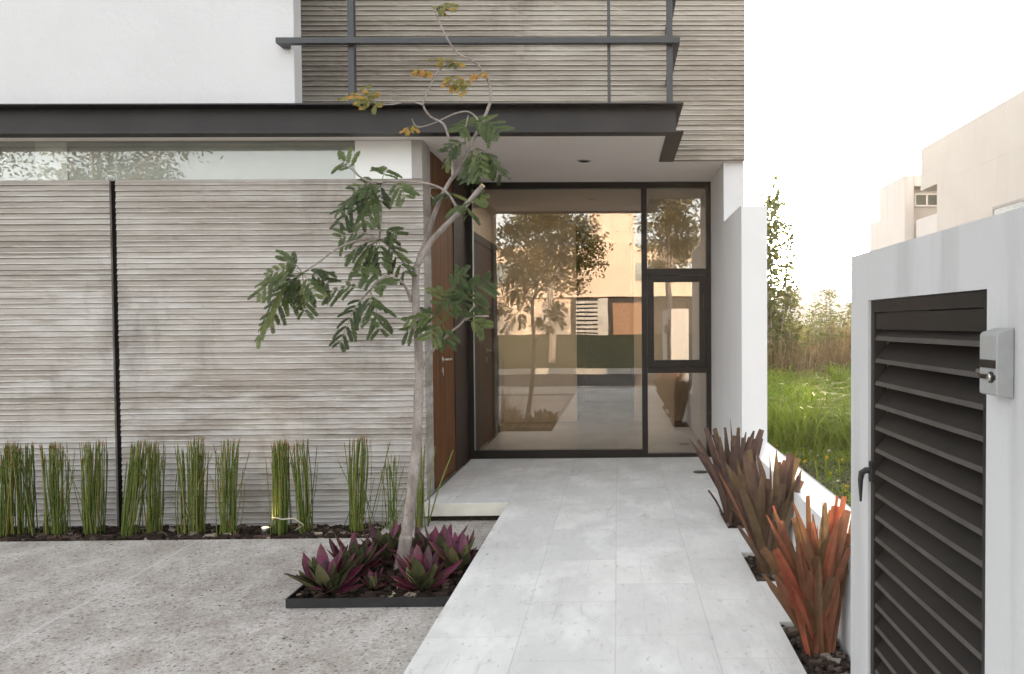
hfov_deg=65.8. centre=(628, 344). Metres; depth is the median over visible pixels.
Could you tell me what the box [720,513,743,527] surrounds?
pocket gravel
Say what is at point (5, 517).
horsetail clump
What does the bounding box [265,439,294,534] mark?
horsetail clump
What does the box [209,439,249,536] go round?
horsetail clump
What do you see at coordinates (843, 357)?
dry weeds
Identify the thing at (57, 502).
horsetail clump
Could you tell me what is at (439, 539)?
purple plant
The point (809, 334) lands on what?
weeds
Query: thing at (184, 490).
horsetail clump
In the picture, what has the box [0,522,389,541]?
bark mulch
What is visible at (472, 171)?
young tree
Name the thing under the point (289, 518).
dry twig
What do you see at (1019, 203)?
side window
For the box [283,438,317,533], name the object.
horsetail clump
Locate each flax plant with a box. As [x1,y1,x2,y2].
[689,419,763,524]
[719,449,803,578]
[760,495,850,659]
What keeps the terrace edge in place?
attached to the terrace
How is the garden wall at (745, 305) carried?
on the ground
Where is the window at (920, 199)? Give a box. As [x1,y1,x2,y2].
[914,193,936,206]
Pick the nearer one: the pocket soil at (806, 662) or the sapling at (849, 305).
the pocket soil at (806, 662)
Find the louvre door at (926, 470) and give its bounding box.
[858,290,986,673]
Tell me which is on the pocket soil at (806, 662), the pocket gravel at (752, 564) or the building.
the pocket gravel at (752, 564)
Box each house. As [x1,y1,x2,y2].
[0,0,744,529]
[799,289,850,327]
[870,90,1023,250]
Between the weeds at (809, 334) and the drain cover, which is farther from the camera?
the weeds at (809, 334)
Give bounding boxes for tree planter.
[285,550,478,608]
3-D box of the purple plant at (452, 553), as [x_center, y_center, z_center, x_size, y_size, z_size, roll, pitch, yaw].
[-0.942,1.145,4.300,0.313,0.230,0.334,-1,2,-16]
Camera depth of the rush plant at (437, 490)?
5.33 m
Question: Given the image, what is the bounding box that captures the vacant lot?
[794,326,850,506]
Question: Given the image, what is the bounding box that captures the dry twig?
[272,517,303,529]
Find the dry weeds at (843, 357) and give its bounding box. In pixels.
[767,316,850,380]
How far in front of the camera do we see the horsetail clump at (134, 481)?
5.20 m
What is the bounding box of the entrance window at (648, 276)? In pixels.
[465,182,711,458]
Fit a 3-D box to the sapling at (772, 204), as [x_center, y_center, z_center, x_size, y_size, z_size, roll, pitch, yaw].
[2.571,-1.096,14.028,0.965,4.145,1.029,1,2,36]
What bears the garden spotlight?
on the bark mulch at (167, 532)
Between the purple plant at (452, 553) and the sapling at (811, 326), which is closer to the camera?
the purple plant at (452, 553)
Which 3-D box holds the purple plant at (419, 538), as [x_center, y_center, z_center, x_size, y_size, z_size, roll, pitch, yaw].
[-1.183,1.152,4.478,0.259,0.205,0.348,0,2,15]
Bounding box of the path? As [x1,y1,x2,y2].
[403,501,806,673]
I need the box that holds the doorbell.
[979,328,1013,398]
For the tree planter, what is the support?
on the driveway at (262, 621)
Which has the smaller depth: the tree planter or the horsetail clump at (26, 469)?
the tree planter
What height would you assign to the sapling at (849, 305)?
2.450 m
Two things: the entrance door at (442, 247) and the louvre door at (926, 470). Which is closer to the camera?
the louvre door at (926, 470)
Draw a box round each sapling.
[757,171,804,371]
[767,268,817,370]
[798,311,844,354]
[802,266,850,360]
[831,288,850,347]
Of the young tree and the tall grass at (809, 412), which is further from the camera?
the tall grass at (809, 412)
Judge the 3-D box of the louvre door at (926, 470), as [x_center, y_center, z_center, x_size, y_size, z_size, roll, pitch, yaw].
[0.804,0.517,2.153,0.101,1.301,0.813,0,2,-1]
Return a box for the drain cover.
[693,470,707,473]
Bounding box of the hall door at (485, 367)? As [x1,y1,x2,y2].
[473,241,495,449]
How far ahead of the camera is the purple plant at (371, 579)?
4.02 m
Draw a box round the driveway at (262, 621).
[0,537,486,673]
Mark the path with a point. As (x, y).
(648, 587)
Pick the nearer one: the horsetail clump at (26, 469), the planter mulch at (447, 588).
the planter mulch at (447, 588)
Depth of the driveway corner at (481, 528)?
5.35 m
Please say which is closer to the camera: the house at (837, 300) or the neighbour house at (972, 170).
the neighbour house at (972, 170)
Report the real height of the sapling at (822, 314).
2.611 m
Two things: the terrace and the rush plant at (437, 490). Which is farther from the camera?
the terrace
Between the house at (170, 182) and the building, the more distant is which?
the building
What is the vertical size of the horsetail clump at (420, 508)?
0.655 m
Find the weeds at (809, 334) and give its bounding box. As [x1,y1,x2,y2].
[780,312,850,361]
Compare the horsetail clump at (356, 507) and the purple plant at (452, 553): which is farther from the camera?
the horsetail clump at (356, 507)
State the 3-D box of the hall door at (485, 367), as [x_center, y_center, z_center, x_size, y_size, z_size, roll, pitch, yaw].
[-1.555,0.000,8.201,0.050,2.080,1.600,0,2,-1]
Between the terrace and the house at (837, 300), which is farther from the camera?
the house at (837, 300)
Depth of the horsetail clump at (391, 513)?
5.28 m
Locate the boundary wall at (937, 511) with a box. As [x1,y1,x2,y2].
[851,207,1023,673]
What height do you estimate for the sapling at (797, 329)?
2.380 m
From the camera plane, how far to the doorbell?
1.61 m
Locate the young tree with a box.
[247,2,514,569]
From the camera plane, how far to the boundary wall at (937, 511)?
2.06 m
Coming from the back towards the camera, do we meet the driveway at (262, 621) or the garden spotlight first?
the garden spotlight
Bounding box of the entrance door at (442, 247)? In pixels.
[430,151,455,488]
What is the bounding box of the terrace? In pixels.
[424,457,720,520]
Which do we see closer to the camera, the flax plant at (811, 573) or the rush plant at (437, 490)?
the flax plant at (811, 573)
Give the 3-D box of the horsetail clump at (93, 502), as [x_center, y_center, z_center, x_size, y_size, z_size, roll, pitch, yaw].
[-3.661,0.970,5.319,0.234,0.643,0.217,0,2,15]
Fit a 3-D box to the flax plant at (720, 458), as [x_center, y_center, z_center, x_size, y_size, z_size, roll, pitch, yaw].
[0.634,0.817,4.941,0.473,0.703,0.214,-1,2,-6]
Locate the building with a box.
[776,289,807,324]
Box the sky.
[744,0,1023,303]
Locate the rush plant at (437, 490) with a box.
[427,446,453,525]
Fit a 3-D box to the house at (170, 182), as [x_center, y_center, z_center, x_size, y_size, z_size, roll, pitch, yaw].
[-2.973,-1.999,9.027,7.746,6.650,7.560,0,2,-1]
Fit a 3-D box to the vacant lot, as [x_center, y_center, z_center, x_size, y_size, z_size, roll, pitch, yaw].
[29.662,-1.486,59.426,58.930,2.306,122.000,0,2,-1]
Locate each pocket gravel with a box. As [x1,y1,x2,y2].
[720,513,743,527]
[744,555,774,580]
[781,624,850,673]
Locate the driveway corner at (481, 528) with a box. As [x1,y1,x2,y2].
[380,518,496,536]
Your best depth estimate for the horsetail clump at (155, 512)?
5.29 m
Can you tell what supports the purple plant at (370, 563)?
on the planter mulch at (447, 588)
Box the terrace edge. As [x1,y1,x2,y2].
[424,503,506,515]
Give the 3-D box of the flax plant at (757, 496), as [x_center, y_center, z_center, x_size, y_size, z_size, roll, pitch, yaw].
[0.669,0.857,3.958,0.443,0.674,0.230,0,2,-1]
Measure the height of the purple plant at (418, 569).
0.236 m
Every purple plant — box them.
[284,543,364,595]
[326,532,388,578]
[358,521,401,564]
[358,567,390,589]
[389,524,432,554]
[390,545,462,591]
[415,524,474,562]
[428,530,488,573]
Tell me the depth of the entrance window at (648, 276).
7.26 m
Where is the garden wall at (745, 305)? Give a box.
[723,205,850,660]
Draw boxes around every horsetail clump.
[0,441,28,537]
[3,442,37,535]
[24,441,74,535]
[64,440,107,534]
[121,439,152,538]
[139,438,165,533]
[174,435,212,534]
[174,448,204,533]
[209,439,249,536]
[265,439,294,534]
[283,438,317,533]
[337,434,390,531]
[379,453,406,529]
[415,438,425,529]
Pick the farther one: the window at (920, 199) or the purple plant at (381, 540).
the window at (920, 199)
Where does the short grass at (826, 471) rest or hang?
on the vacant lot
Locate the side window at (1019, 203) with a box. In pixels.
[992,198,1023,215]
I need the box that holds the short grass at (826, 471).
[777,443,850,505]
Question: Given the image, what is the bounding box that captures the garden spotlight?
[261,526,269,534]
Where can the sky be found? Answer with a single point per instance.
(844, 98)
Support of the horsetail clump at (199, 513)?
on the bark mulch at (167, 532)
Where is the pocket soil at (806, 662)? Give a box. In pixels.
[787,637,850,672]
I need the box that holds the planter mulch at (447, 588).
[296,554,470,597]

